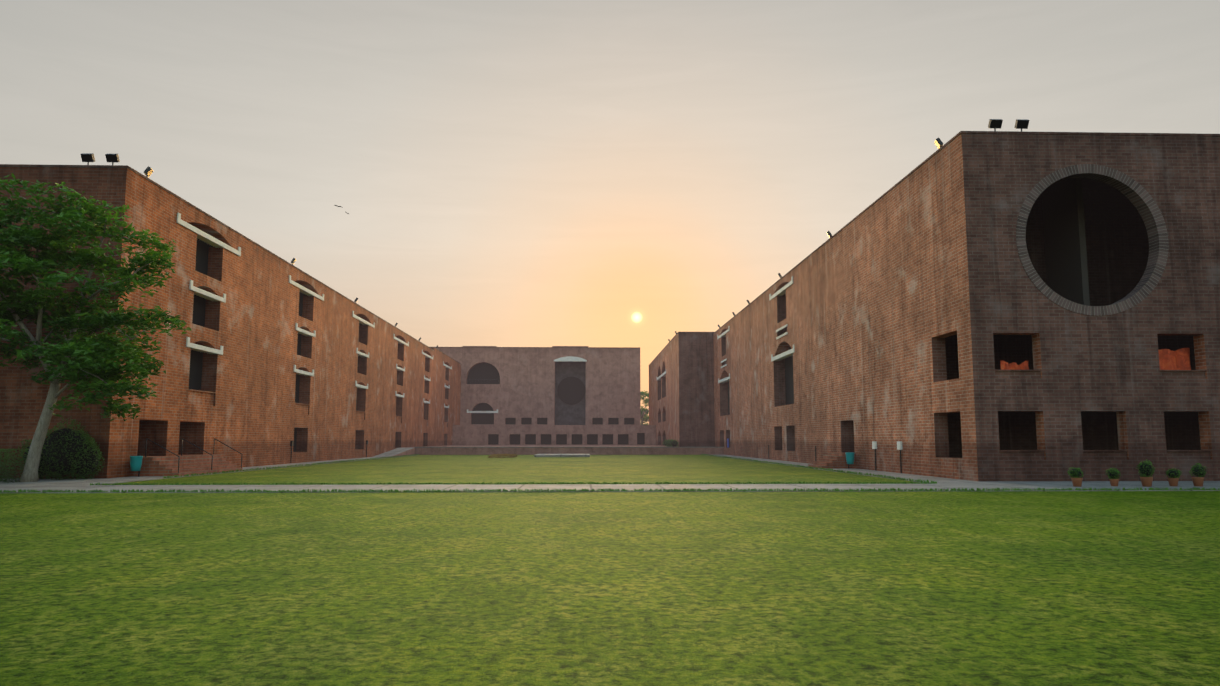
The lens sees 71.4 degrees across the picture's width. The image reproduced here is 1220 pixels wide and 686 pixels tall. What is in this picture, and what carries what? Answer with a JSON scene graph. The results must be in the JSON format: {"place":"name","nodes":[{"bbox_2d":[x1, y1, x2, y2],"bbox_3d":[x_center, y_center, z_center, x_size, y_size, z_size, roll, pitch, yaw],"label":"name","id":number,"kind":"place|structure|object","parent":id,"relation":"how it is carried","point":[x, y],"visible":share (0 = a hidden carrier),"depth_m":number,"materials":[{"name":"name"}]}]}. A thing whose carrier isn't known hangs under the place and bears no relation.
{"place":"outdoors","nodes":[
{"label":"outdoors","id":0,"kind":"place"},
{"bbox_2d":[0,455,1219,685],"bbox_3d":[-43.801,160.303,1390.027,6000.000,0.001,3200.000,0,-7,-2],"label":"lawn","id":1,"kind":"structure","parent":0,"point":[678,589],"depth_m":10.56,"materials":[{"name":"green plant"}]},
{"bbox_2d":[16,418,105,479],"bbox_3d":[-24.426,4.682,37.675,3.655,2.814,1.999,0,-7,-2],"label":"shrub","id":2,"kind":"object","parent":1,"relation":"on","point":[67,451],"visible":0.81,"depth_m":37.33,"materials":[{"name":"green plant"}]},
{"bbox_2d":[0,173,190,481],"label":"tree","id":3,"kind":"object","parent":1,"relation":"on","point":[76,345],"visible":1,"depth_m":35.28,"materials":[{"name":"green plant"}]},
{"bbox_2d":[0,166,460,477],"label":"classroom wing","id":4,"kind":"structure","parent":1,"relation":"on","point":[252,396],"depth_m":52.67,"materials":[{"name":"brown brick"}]},
{"bbox_2d":[177,213,451,407],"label":"window lintels","id":5,"kind":"structure","parent":4,"relation":"attached to","point":[209,239],"depth_m":51.43,"materials":[{"name":"white concrete"}]},
{"bbox_2d":[81,119,1028,347],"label":"floodlights","id":6,"kind":"object","parent":4,"relation":"on","point":[1021,124],"visible":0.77,"depth_m":40.27,"materials":[{"name":"grey metal"}]},
{"bbox_2d":[0,131,1219,364],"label":"parapet coping","id":7,"kind":"object","parent":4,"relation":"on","point":[668,343],"visible":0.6,"depth_m":41.66,"materials":[{"name":"brick"}]},
{"bbox_2d":[488,454,517,458],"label":"flower bed","id":8,"kind":"object","parent":1,"relation":"on","point":[506,455],"visible":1,"depth_m":83.11,"materials":[{"name":"green plant"}]},
{"bbox_2d":[430,346,640,424],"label":"library block","id":9,"kind":"structure","parent":1,"relation":"on","point":[524,390],"depth_m":151.98,"materials":[{"name":"brown brick"}]},
{"bbox_2d":[467,356,586,412],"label":"window lintels","id":10,"kind":"structure","parent":9,"relation":"attached to","point":[570,359],"depth_m":152.38,"materials":[{"name":"white concrete"}]},
{"bbox_2d":[557,377,584,404],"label":"circular opening","id":11,"kind":"object","parent":9,"relation":"in","point":[570,390],"visible":1,"depth_m":154.34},
{"bbox_2d":[373,445,722,456],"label":"terrace platform","id":12,"kind":"structure","parent":1,"relation":"on","point":[550,449],"depth_m":100.08,"materials":[{"name":"brick"}]},
{"bbox_2d":[452,425,655,444],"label":"low wall","id":13,"kind":"structure","parent":12,"relation":"on","point":[554,435],"depth_m":141.09,"materials":[{"name":"brown brick"}]},
{"bbox_2d":[662,439,678,446],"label":"terrace shrubs","id":14,"kind":"object","parent":12,"relation":"on","point":[671,443],"visible":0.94,"depth_m":108.15,"materials":[{"name":"green plant"}]},
{"bbox_2d":[534,454,589,456],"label":"lawn slab","id":15,"kind":"structure","parent":1,"relation":"on","point":[562,455],"depth_m":87.10,"materials":[{"name":"grey concrete"}]},
{"bbox_2d":[290,440,901,472],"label":"posts","id":16,"kind":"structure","parent":1,"relation":"on","point":[291,443],"depth_m":60.51,"materials":[{"name":"grey metal"}]},
{"bbox_2d":[872,441,902,449],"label":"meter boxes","id":17,"kind":"object","parent":16,"relation":"on","point":[899,445],"visible":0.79,"depth_m":44.51,"materials":[{"name":"white metal"}]},
{"bbox_2d":[640,390,648,424],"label":"tree","id":18,"kind":"object","parent":1,"relation":"on","point":[644,413],"visible":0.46,"depth_m":185.39,"materials":[{"name":"green plant"}]},
{"bbox_2d":[649,332,714,446],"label":"library wing","id":19,"kind":"structure","parent":1,"relation":"on","point":[681,403],"depth_m":108.26,"materials":[{"name":"brown brick"}]},
{"bbox_2d":[657,369,665,379],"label":"library right wing ties","id":20,"kind":"object","parent":19,"relation":"attached to","point":[662,375],"visible":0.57,"depth_m":130.74,"materials":[{"name":"concrete"}]},
{"bbox_2d":[713,133,1219,480],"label":"brick building","id":21,"kind":"structure","parent":1,"relation":"on","point":[914,308],"depth_m":38.51,"materials":[{"name":"brown brick"}]},
{"bbox_2d":[717,276,794,383],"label":"window lintels","id":22,"kind":"object","parent":21,"relation":"attached to","point":[790,352],"visible":0.5,"depth_m":72.13,"materials":[{"name":"white concrete"}]},
{"bbox_2d":[1042,178,1089,305],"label":"interior partitions","id":23,"kind":"object","parent":21,"relation":"on","point":[1065,241],"visible":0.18,"depth_m":41.67,"materials":[{"name":"grey paint"}]},
{"bbox_2d":[1016,164,1168,315],"bbox_3d":[21.058,-4.498,37.372,6.760,6.760,0.680,0,-7,-2],"label":"circular window surround","id":24,"kind":"object","parent":21,"relation":"attached to","point":[1137,194],"visible":0.92,"depth_m":37.19,"materials":[{"name":"brick"}]},
{"bbox_2d":[1000,348,1190,369],"bbox_3d":[21.462,0.728,37.438,8.550,1.070,0.274,0,-7,-2],"label":"red tarpaulin in windows","id":25,"kind":"object","parent":21,"relation":"attached to","point":[1179,359],"visible":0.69,"depth_m":37.52,"materials":[{"name":"fabric"}]},
{"bbox_2d":[0,455,1219,492],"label":"path paving","id":26,"kind":"structure","parent":0,"point":[64,484],"depth_m":31.70,"materials":[{"name":"grey concrete"}]},
{"bbox_2d":[0,448,28,482],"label":"hedge","id":27,"kind":"object","parent":26,"relation":"on","point":[9,455],"visible":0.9,"depth_m":34.99,"materials":[{"name":"green plant"}]},
{"bbox_2d":[130,455,142,476],"bbox_3d":[-22.437,5.826,40.136,0.568,1.050,0.568,-5,-8,38],"label":"litter bin","id":28,"kind":"object","parent":26,"relation":"on","point":[135,463],"visible":0.96,"depth_m":39.96,"materials":[{"name":"teal plastic"}]},
{"bbox_2d":[133,454,242,475],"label":"steps","id":29,"kind":"structure","parent":26,"relation":"on","point":[168,465],"depth_m":42.82,"materials":[{"name":"brick"}]},
{"bbox_2d":[145,438,241,472],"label":"handrails","id":30,"kind":"object","parent":29,"relation":"on","point":[194,445],"visible":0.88,"depth_m":44.63,"materials":[{"name":"brown metal"}]},
{"bbox_2d":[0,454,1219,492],"bbox_3d":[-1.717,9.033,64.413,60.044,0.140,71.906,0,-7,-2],"label":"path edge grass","id":31,"kind":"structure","parent":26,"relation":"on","point":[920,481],"depth_m":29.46,"materials":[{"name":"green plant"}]},
{"bbox_2d":[845,452,854,468],"bbox_3d":[14.509,7.092,51.234,0.568,1.050,0.568,-5,-8,38],"label":"litter bin","id":32,"kind":"object","parent":26,"relation":"on","point":[850,457],"visible":0.98,"depth_m":51.06,"materials":[{"name":"teal plastic"}]},
{"bbox_2d":[1071,478,1082,486],"bbox_3d":[17.459,5.202,31.705,0.410,0.320,0.400,0,-7,-2],"label":"flower pot","id":33,"kind":"object","parent":26,"relation":"on","point":[1076,482],"visible":0.88,"depth_m":31.57,"materials":[{"name":"brown ceramic"}]},
{"bbox_2d":[1067,467,1083,477],"bbox_3d":[17.409,4.870,31.741,0.555,0.460,0.560,0,-7,-2],"label":"pot plant","id":34,"kind":"object","parent":33,"relation":"on","point":[1075,472],"visible":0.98,"depth_m":31.63,"materials":[{"name":"green plant"}]},
{"bbox_2d":[1109,479,1118,485],"bbox_3d":[18.963,5.253,31.898,0.348,0.272,0.340,0,-7,-2],"label":"flower pot","id":35,"kind":"object","parent":26,"relation":"on","point":[1114,482],"visible":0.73,"depth_m":31.79,"materials":[{"name":"brown ceramic"}]},
{"bbox_2d":[1105,468,1120,478],"bbox_3d":[18.942,4.930,31.932,0.508,0.484,0.486,0,-7,-2],"label":"pot plant","id":36,"kind":"object","parent":35,"relation":"on","point":[1112,473],"visible":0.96,"depth_m":31.85,"materials":[{"name":"green plant"}]},
{"bbox_2d":[1140,477,1152,486],"bbox_3d":[20.051,5.181,31.689,0.451,0.352,0.440,0,-7,-2],"label":"flower pot","id":37,"kind":"object","parent":26,"relation":"on","point":[1146,481],"visible":0.92,"depth_m":31.55,"materials":[{"name":"brown ceramic"}]},
{"bbox_2d":[1136,459,1154,476],"bbox_3d":[20.080,4.733,31.745,0.610,0.754,0.654,0,-7,-2],"label":"pot plant","id":38,"kind":"object","parent":37,"relation":"on","point":[1145,469],"visible":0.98,"depth_m":31.63,"materials":[{"name":"green plant"}]},
{"bbox_2d":[1167,478,1178,485],"bbox_3d":[21.166,5.230,31.870,0.390,0.304,0.380,0,-7,-2],"label":"flower pot","id":39,"kind":"object","parent":26,"relation":"on","point":[1173,481],"visible":0.88,"depth_m":31.75,"materials":[{"name":"brown ceramic"}]},
{"bbox_2d":[1165,468,1181,477],"bbox_3d":[21.202,4.900,31.911,0.554,0.439,0.550,-3,-7,24],"label":"pot plant","id":40,"kind":"object","parent":39,"relation":"on","point":[1171,473],"visible":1,"depth_m":31.81,"materials":[{"name":"green plant"}]},
{"bbox_2d":[1191,477,1204,486],"bbox_3d":[22.048,5.203,31.800,0.431,0.336,0.420,0,-7,-2],"label":"flower pot","id":41,"kind":"object","parent":26,"relation":"on","point":[1198,481],"visible":1,"depth_m":31.66,"materials":[{"name":"brown ceramic"}]},
{"bbox_2d":[1189,463,1206,476],"bbox_3d":[22.078,4.813,31.848,0.591,0.650,0.568,-6,-9,41],"label":"pot plant","id":42,"kind":"object","parent":41,"relation":"on","point":[1198,471],"visible":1,"depth_m":31.74,"materials":[{"name":"green plant"}]},
{"bbox_2d":[0,0,1219,424],"label":"sky","id":43,"kind":"structure","parent":0,"point":[505,173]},
{"bbox_2d":[631,312,641,322],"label":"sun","id":44,"kind":"object","parent":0,"point":[636,317],"visible":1,"depth_m":3996.16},
{"bbox_2d":[808,452,855,468],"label":"steps","id":45,"kind":"structure","parent":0,"point":[833,460],"depth_m":51.76,"materials":[{"name":"brick"}]}
]}

